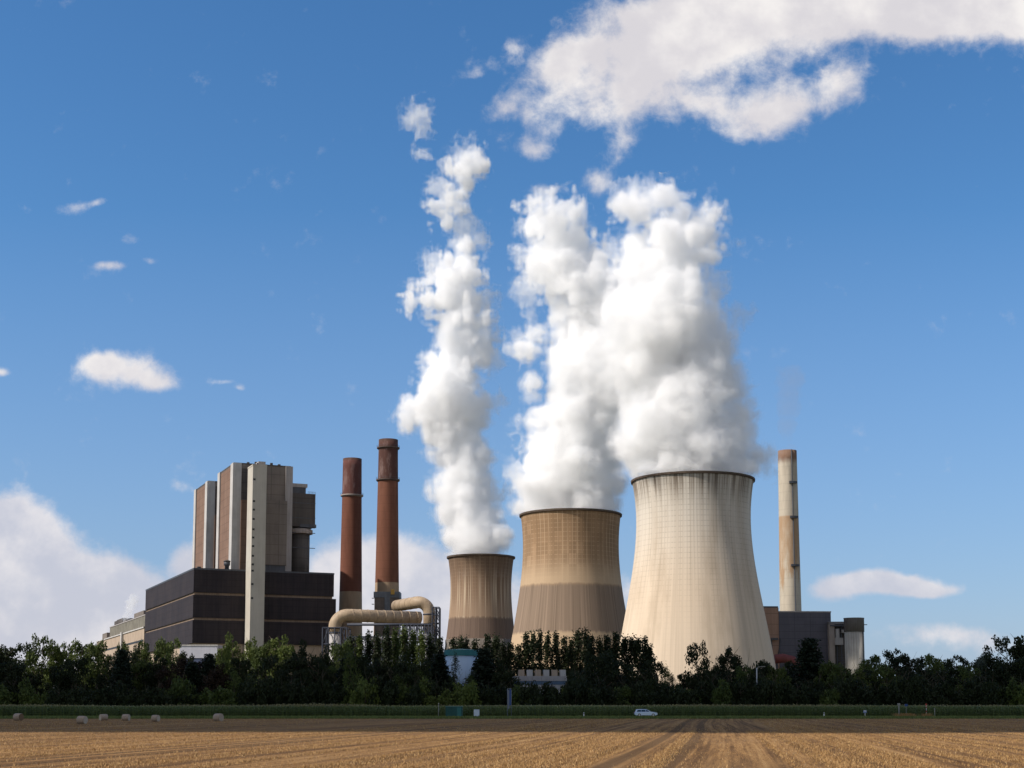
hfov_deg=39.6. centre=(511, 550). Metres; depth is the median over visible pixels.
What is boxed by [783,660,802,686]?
broadleaf tree
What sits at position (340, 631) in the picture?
steel frame
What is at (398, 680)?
broadleaf tree
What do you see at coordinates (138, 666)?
broadleaf tree
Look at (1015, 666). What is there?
broadleaf tree
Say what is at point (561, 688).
bush
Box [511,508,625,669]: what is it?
cooling tower
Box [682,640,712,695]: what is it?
broadleaf tree
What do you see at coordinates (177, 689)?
bush
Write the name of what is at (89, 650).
broadleaf tree
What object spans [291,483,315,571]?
duct tower
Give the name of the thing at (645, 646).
poplar tree
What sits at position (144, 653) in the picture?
broadleaf tree
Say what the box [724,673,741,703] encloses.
bush
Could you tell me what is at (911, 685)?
bush
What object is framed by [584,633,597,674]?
poplar tree
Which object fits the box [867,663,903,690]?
broadleaf tree
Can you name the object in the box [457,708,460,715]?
door
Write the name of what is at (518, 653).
poplar tree
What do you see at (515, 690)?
bush
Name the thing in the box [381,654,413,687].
broadleaf tree
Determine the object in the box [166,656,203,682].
broadleaf tree
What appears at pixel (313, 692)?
bush
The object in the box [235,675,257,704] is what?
bush
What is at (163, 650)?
broadleaf tree
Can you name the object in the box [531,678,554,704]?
bush
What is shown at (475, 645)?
poplar tree
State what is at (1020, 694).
bush
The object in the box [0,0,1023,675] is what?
sky
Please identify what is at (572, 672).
broadleaf tree
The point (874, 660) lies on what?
broadleaf tree
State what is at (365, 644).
steel frame
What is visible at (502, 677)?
broadleaf tree
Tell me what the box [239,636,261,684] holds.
broadleaf tree
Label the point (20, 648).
broadleaf tree
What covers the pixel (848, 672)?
broadleaf tree
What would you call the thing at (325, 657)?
broadleaf tree
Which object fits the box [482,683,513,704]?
bush
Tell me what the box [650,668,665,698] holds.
bush
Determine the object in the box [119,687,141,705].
bush
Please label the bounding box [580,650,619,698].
broadleaf tree
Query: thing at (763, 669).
broadleaf tree
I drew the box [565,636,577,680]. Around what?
poplar tree
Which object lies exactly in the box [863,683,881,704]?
bush
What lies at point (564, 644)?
poplar tree
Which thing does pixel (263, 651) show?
broadleaf tree
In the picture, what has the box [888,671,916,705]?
bush
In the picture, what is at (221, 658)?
broadleaf tree
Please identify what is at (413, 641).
poplar tree
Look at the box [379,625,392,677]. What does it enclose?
poplar tree
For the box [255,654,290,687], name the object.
broadleaf tree
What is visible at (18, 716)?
straw bale
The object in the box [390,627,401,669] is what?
poplar tree
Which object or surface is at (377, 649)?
poplar tree
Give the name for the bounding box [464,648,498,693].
fir tree
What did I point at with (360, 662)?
broadleaf tree
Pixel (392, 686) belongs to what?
bush
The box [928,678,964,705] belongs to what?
bush
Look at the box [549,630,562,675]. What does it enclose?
poplar tree
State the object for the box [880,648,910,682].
broadleaf tree
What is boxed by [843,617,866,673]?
silo
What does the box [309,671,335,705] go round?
bush
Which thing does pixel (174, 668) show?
broadleaf tree
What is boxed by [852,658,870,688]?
birch tree
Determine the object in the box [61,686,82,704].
bush
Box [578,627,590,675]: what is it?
poplar tree
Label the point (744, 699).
bush
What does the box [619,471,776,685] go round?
cooling tower
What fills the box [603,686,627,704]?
bush
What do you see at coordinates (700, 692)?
bush
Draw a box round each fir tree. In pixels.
[107,649,138,692]
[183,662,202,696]
[195,653,217,694]
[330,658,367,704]
[426,653,451,689]
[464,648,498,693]
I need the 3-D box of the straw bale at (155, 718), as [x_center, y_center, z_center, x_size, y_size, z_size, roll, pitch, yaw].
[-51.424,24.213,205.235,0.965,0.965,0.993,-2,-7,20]
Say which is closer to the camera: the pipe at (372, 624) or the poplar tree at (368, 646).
the poplar tree at (368, 646)
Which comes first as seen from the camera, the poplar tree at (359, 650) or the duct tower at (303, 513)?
the poplar tree at (359, 650)
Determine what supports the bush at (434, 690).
on the verge
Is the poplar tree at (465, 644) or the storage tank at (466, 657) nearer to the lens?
the storage tank at (466, 657)
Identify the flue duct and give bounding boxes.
[329,609,421,662]
[391,596,434,653]
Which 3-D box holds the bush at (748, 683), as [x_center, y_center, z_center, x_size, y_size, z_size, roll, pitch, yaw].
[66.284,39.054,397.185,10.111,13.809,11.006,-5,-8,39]
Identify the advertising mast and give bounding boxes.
[507,689,511,715]
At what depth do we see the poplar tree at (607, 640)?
450.53 m
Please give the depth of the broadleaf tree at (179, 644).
443.68 m
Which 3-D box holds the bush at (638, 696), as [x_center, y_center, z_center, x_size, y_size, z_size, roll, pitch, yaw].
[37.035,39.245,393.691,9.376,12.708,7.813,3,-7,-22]
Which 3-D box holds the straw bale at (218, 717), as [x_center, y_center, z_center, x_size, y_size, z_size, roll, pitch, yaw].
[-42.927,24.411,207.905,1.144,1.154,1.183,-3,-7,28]
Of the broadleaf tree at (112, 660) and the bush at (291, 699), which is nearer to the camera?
the bush at (291, 699)
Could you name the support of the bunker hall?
on the ground
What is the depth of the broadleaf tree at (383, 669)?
418.30 m
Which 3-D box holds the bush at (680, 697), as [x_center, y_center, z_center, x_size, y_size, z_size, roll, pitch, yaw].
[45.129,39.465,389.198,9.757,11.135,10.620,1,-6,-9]
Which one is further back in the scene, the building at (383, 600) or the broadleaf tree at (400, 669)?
the building at (383, 600)
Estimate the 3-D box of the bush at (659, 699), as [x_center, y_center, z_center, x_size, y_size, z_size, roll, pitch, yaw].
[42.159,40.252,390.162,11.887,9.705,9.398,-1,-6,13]
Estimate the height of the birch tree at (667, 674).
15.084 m
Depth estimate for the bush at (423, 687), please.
393.84 m
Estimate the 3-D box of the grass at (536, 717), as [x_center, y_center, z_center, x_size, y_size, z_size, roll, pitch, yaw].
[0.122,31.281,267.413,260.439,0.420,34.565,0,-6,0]
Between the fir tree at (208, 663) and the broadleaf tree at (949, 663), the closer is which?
the fir tree at (208, 663)
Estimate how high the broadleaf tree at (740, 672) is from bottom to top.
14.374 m
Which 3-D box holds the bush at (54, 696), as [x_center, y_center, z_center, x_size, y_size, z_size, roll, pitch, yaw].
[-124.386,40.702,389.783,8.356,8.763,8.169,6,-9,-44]
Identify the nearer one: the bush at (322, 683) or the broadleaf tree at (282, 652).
the bush at (322, 683)
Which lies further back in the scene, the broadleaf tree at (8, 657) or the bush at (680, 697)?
the broadleaf tree at (8, 657)
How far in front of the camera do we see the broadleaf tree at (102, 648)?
435.07 m
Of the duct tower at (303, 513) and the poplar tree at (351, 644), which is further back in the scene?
the duct tower at (303, 513)
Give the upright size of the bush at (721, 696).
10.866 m
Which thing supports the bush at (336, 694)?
on the verge
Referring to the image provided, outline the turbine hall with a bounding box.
[144,568,335,673]
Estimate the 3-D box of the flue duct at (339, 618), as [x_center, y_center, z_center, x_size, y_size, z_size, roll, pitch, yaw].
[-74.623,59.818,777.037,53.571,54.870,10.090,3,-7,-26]
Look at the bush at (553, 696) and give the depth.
387.73 m
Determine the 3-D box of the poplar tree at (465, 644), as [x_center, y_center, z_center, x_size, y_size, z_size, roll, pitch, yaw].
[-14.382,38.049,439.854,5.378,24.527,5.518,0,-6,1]
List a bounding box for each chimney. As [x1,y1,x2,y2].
[339,457,362,655]
[375,438,399,591]
[778,449,801,610]
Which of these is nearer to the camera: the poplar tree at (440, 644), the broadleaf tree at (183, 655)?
the broadleaf tree at (183, 655)
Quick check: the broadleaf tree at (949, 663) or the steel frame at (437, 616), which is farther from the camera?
the steel frame at (437, 616)
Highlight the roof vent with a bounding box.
[224,560,230,568]
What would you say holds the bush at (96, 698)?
on the verge
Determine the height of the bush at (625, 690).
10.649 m
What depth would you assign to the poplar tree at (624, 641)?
446.81 m
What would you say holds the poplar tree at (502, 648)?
on the verge
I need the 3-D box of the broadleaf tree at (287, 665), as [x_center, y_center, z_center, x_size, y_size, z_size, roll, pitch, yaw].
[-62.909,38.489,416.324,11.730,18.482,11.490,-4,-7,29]
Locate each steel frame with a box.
[322,627,350,660]
[348,636,400,663]
[399,624,433,663]
[432,607,440,649]
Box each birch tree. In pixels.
[224,669,241,697]
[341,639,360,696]
[449,651,461,684]
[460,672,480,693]
[659,664,672,682]
[670,674,677,684]
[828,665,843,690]
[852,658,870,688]
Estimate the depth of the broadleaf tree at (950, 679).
412.81 m
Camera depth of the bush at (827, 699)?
388.53 m
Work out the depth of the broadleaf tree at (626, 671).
415.65 m
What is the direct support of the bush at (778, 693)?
on the verge
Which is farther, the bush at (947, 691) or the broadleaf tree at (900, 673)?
the broadleaf tree at (900, 673)
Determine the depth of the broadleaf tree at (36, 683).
416.38 m
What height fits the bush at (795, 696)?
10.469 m
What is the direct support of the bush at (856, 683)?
on the verge
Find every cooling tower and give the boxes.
[444,553,514,666]
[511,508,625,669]
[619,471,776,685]
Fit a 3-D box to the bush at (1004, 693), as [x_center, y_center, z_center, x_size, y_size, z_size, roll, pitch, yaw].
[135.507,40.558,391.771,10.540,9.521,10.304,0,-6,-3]
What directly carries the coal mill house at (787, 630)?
on the ground
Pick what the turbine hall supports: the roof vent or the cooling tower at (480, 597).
the roof vent
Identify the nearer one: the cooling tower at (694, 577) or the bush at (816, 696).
the bush at (816, 696)
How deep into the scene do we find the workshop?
738.71 m
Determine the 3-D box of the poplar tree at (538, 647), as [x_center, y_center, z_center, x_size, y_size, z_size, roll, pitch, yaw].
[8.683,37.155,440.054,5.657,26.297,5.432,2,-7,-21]
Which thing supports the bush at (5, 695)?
on the verge
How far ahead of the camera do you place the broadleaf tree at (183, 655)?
440.15 m
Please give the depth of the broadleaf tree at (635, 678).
406.39 m
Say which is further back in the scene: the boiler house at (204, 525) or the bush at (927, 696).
the boiler house at (204, 525)
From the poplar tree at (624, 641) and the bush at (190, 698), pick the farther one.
the poplar tree at (624, 641)
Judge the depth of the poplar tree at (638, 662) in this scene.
440.45 m
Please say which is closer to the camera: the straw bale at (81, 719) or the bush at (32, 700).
the straw bale at (81, 719)
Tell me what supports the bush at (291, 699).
on the verge
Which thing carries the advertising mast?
on the verge
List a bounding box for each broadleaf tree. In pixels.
[0,644,19,686]
[0,646,17,676]
[0,660,31,689]
[14,641,42,687]
[15,673,45,696]
[22,633,57,690]
[39,643,60,688]
[43,664,73,694]
[55,656,97,698]
[56,642,75,688]
[64,638,102,691]
[84,639,114,684]
[94,663,116,690]
[103,651,118,678]
[112,640,128,670]
[119,642,147,688]
[127,660,150,702]
[132,639,151,684]
[140,655,169,692]
[143,636,175,687]
[154,661,187,691]
[166,638,181,685]
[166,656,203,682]
[172,651,194,677]
[198,663,232,700]
[214,643,233,686]
[215,632,244,672]
[225,655,256,691]
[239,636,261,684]
[250,641,273,688]
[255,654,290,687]
[266,634,294,678]
[279,651,315,687]
[289,637,317,680]
[311,643,335,683]
[328,640,350,668]
[334,650,375,694]
[364,657,393,685]
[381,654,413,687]
[392,674,416,696]
[489,658,520,688]
[565,669,594,691]
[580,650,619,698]
[612,660,635,691]
[628,668,648,689]
[640,658,666,687]
[675,673,696,693]
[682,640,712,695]
[705,668,723,686]
[710,646,744,683]
[732,664,753,690]
[748,659,775,686]
[765,664,791,699]
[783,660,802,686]
[788,638,832,692]
[811,660,845,689]
[834,667,855,686]
[848,669,883,693]
[851,654,885,685]
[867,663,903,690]
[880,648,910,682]
[895,666,917,681]
[898,653,926,673]
[905,663,941,687]
[924,653,950,681]
[931,667,959,687]
[943,654,965,701]
[949,664,986,703]
[959,655,989,686]
[973,664,1006,686]
[976,644,1001,677]
[985,634,1023,685]
[985,657,1023,688]
[1009,635,1023,663]
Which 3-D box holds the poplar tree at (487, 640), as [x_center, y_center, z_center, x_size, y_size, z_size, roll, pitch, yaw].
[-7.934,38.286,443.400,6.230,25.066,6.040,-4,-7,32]
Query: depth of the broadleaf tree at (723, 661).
419.72 m
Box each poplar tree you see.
[346,634,356,654]
[353,634,365,679]
[363,629,373,698]
[370,631,382,678]
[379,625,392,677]
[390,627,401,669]
[399,625,411,667]
[407,629,418,665]
[414,629,427,676]
[425,632,439,671]
[435,636,445,657]
[446,637,456,649]
[452,634,464,648]
[460,634,470,648]
[471,638,480,649]
[482,633,496,672]
[491,632,500,680]
[498,639,508,669]
[503,642,520,687]
[514,644,523,675]
[521,631,534,675]
[528,630,536,673]
[532,630,545,675]
[542,630,551,675]
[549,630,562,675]
[559,635,568,684]
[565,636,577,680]
[569,628,582,672]
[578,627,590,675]
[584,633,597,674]
[593,635,606,683]
[603,634,612,686]
[608,631,625,688]
[620,633,633,678]
[623,633,635,682]
[627,634,646,682]
[639,635,652,673]
[646,643,659,678]
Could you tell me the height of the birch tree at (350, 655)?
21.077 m
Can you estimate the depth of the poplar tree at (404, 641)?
446.82 m
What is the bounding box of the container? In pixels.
[445,706,462,715]
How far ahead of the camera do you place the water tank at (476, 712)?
279.22 m
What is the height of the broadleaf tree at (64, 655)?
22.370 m
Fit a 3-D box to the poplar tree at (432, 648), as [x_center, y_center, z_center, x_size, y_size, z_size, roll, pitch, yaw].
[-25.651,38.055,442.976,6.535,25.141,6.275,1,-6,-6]
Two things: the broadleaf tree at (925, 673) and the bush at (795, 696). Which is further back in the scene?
the broadleaf tree at (925, 673)
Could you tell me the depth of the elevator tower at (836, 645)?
797.90 m
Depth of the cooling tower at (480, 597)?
835.83 m
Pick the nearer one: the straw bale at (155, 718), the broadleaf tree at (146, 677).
the straw bale at (155, 718)
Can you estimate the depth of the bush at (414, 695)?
389.08 m
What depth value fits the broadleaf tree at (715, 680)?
414.92 m
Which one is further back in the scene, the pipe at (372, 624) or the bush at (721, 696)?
the pipe at (372, 624)
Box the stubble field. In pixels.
[0,719,1023,767]
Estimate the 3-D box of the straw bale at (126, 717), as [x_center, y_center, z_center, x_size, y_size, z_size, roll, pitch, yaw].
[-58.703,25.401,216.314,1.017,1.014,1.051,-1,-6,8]
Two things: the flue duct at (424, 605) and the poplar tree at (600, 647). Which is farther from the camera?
the flue duct at (424, 605)
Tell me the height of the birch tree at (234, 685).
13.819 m
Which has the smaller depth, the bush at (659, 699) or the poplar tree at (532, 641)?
the bush at (659, 699)
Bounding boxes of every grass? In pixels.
[0,715,1023,718]
[892,713,933,716]
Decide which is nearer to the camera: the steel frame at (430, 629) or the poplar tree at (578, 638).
the poplar tree at (578, 638)
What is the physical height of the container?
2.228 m
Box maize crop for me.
[0,703,1023,716]
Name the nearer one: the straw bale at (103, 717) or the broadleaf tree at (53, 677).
the straw bale at (103, 717)
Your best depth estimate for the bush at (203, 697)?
393.51 m
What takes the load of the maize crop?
on the verge
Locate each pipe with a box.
[347,623,432,625]
[349,637,426,639]
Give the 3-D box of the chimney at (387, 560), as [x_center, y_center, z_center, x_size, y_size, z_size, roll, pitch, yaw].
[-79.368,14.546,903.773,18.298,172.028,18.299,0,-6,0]
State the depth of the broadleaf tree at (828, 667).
403.56 m
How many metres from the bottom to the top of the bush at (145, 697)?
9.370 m
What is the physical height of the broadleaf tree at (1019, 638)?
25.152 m
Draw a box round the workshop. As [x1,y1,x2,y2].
[180,645,231,667]
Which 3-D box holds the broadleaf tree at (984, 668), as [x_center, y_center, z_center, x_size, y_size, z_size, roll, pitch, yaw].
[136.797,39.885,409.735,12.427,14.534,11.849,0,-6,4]
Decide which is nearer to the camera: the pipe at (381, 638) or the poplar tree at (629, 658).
the poplar tree at (629, 658)
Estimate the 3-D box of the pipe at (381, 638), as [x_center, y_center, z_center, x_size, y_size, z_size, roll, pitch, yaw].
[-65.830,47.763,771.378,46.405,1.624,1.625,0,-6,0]
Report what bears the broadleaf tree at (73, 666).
on the verge
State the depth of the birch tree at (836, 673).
403.51 m
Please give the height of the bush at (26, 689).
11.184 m
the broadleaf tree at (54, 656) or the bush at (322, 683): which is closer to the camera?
the bush at (322, 683)
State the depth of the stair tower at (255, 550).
807.04 m
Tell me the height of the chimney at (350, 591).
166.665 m
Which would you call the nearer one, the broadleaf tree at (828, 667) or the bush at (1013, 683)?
the bush at (1013, 683)
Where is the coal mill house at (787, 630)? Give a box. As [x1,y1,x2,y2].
[763,606,830,673]
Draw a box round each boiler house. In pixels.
[192,481,216,567]
[215,462,292,570]
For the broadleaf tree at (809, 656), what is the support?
on the verge
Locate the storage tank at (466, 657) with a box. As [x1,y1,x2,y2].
[444,649,477,685]
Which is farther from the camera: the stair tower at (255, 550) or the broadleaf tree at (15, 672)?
the stair tower at (255, 550)
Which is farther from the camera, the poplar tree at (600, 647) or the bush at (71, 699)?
the poplar tree at (600, 647)
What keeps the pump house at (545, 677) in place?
on the verge
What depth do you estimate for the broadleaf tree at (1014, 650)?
437.11 m
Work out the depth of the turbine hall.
822.70 m
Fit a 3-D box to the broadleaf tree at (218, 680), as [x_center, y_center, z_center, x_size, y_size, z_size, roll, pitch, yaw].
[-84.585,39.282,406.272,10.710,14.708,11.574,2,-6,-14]
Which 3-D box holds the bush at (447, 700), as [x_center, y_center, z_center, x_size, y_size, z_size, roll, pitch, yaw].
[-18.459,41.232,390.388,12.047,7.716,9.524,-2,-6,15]
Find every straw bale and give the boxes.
[13,713,23,720]
[76,716,87,723]
[99,714,107,720]
[122,714,130,720]
[151,715,159,721]
[213,714,223,720]
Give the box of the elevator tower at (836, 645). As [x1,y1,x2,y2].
[827,622,844,667]
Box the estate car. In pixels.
[634,709,656,715]
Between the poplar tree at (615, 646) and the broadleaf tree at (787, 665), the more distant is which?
the poplar tree at (615, 646)
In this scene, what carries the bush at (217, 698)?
on the verge
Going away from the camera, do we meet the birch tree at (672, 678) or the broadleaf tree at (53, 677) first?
the birch tree at (672, 678)
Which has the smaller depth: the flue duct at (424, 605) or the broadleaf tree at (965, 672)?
the broadleaf tree at (965, 672)
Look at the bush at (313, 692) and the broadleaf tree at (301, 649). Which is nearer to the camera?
the bush at (313, 692)
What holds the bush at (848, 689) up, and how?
on the verge
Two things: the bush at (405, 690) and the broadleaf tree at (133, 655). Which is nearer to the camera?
the bush at (405, 690)
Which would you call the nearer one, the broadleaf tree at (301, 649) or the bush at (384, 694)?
the bush at (384, 694)
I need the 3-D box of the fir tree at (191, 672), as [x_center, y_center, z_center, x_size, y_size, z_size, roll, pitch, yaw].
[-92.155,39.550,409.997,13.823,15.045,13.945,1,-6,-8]
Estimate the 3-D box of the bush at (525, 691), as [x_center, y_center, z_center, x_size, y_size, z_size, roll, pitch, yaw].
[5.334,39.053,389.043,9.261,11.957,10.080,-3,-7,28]
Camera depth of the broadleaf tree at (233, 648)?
449.55 m
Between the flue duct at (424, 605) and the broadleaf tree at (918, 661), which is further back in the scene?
the flue duct at (424, 605)
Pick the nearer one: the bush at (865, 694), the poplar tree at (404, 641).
the bush at (865, 694)
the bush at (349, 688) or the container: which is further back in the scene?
the bush at (349, 688)
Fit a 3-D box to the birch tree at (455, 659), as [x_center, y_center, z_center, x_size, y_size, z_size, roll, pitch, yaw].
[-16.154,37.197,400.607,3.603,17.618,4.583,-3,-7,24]
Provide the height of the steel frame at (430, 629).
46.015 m
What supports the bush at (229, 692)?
on the verge
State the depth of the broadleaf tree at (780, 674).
403.41 m
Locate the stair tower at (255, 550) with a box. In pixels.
[244,461,266,673]
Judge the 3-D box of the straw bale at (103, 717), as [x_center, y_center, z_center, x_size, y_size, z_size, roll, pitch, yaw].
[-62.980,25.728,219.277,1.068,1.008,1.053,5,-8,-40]
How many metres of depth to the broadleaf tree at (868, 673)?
410.01 m
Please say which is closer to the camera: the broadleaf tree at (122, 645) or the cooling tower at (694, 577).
the broadleaf tree at (122, 645)
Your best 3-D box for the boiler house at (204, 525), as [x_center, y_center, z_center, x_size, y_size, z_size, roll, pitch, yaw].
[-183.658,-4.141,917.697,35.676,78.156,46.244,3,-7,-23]
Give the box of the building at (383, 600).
[372,589,401,664]
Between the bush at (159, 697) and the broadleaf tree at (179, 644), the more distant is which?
the broadleaf tree at (179, 644)
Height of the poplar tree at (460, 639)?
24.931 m
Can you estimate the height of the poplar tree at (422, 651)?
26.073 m
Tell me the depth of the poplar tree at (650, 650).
450.65 m
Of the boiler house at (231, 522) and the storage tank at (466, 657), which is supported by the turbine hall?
the boiler house at (231, 522)
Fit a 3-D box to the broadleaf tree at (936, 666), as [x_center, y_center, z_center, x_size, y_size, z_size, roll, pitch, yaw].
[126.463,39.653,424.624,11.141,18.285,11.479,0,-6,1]
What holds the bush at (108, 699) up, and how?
on the verge
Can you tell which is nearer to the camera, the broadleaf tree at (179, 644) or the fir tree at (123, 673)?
the fir tree at (123, 673)
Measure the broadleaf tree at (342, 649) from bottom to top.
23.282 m
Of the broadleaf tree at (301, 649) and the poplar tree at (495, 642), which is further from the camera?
the poplar tree at (495, 642)
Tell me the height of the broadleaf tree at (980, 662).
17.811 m
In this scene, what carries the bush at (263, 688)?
on the verge
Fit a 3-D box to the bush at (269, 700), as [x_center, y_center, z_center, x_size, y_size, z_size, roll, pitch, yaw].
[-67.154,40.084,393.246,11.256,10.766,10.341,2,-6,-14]
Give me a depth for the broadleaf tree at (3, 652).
434.52 m
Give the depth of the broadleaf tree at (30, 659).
434.83 m
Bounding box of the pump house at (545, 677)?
[512,670,566,699]
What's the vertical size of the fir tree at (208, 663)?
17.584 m
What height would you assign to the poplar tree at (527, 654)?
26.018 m
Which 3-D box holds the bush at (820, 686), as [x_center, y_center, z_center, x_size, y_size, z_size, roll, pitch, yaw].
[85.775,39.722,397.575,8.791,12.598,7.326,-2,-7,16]
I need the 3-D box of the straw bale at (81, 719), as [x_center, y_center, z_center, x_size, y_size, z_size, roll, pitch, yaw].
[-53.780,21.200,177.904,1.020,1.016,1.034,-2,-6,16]
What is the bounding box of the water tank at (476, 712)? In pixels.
[474,709,478,715]
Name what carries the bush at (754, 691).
on the verge
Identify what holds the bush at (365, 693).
on the verge
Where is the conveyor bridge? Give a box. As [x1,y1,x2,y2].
[774,654,798,674]
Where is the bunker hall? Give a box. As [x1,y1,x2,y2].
[96,610,145,665]
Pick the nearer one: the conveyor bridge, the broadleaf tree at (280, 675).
the broadleaf tree at (280, 675)
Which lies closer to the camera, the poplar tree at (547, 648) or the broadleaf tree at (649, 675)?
the broadleaf tree at (649, 675)
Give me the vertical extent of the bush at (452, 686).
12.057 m
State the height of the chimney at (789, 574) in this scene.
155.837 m
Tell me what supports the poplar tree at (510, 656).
on the verge
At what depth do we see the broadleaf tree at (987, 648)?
443.55 m
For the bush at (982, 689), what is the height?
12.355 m
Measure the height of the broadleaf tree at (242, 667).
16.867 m
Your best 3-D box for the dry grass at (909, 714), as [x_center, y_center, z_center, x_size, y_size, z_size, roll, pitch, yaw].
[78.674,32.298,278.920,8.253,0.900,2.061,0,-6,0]
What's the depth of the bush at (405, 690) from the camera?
395.52 m
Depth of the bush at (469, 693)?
386.88 m
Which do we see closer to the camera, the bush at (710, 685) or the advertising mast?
the advertising mast
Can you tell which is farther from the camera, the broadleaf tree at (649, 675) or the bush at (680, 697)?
the broadleaf tree at (649, 675)
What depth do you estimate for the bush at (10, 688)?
396.45 m
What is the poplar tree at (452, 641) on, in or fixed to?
on the verge
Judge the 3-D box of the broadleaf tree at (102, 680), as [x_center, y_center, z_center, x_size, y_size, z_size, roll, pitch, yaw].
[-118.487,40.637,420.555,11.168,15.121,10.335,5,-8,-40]
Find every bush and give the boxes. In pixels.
[0,682,14,705]
[2,679,22,704]
[10,677,38,704]
[21,691,50,704]
[43,686,67,704]
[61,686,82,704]
[79,684,109,705]
[92,684,128,705]
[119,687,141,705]
[131,685,154,705]
[142,678,175,705]
[169,671,198,704]
[176,687,201,705]
[197,687,216,704]
[205,685,238,705]
[223,688,239,704]
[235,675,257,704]
[239,673,276,705]
[253,683,285,704]
[273,676,302,705]
[293,686,325,705]
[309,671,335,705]
[321,674,349,705]
[339,679,364,705]
[347,674,381,705]
[368,674,394,705]
[384,672,406,705]
[395,685,409,705]
[398,677,430,705]
[416,675,435,699]
[422,687,460,705]
[427,676,450,704]
[449,674,462,705]
[451,679,481,705]
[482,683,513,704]
[511,684,532,704]
[514,678,546,704]
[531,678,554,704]
[543,680,568,704]
[557,674,576,703]
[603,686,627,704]
[609,679,632,705]
[628,672,653,705]
[643,681,678,705]
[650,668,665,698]
[661,674,695,705]
[686,680,712,705]
[702,672,729,704]
[709,676,732,705]
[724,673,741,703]
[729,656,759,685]
[729,685,752,704]
[735,671,767,704]
[748,676,771,705]
[756,675,789,705]
[782,683,812,705]
[800,677,824,705]
[811,670,831,703]
[817,684,846,705]
[827,668,856,705]
[837,674,868,705]
[847,685,882,705]
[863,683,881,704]
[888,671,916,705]
[892,675,926,704]
[917,680,948,705]
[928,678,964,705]
[968,677,994,705]
[992,685,1015,704]
[994,676,1023,705]
[1008,674,1023,705]

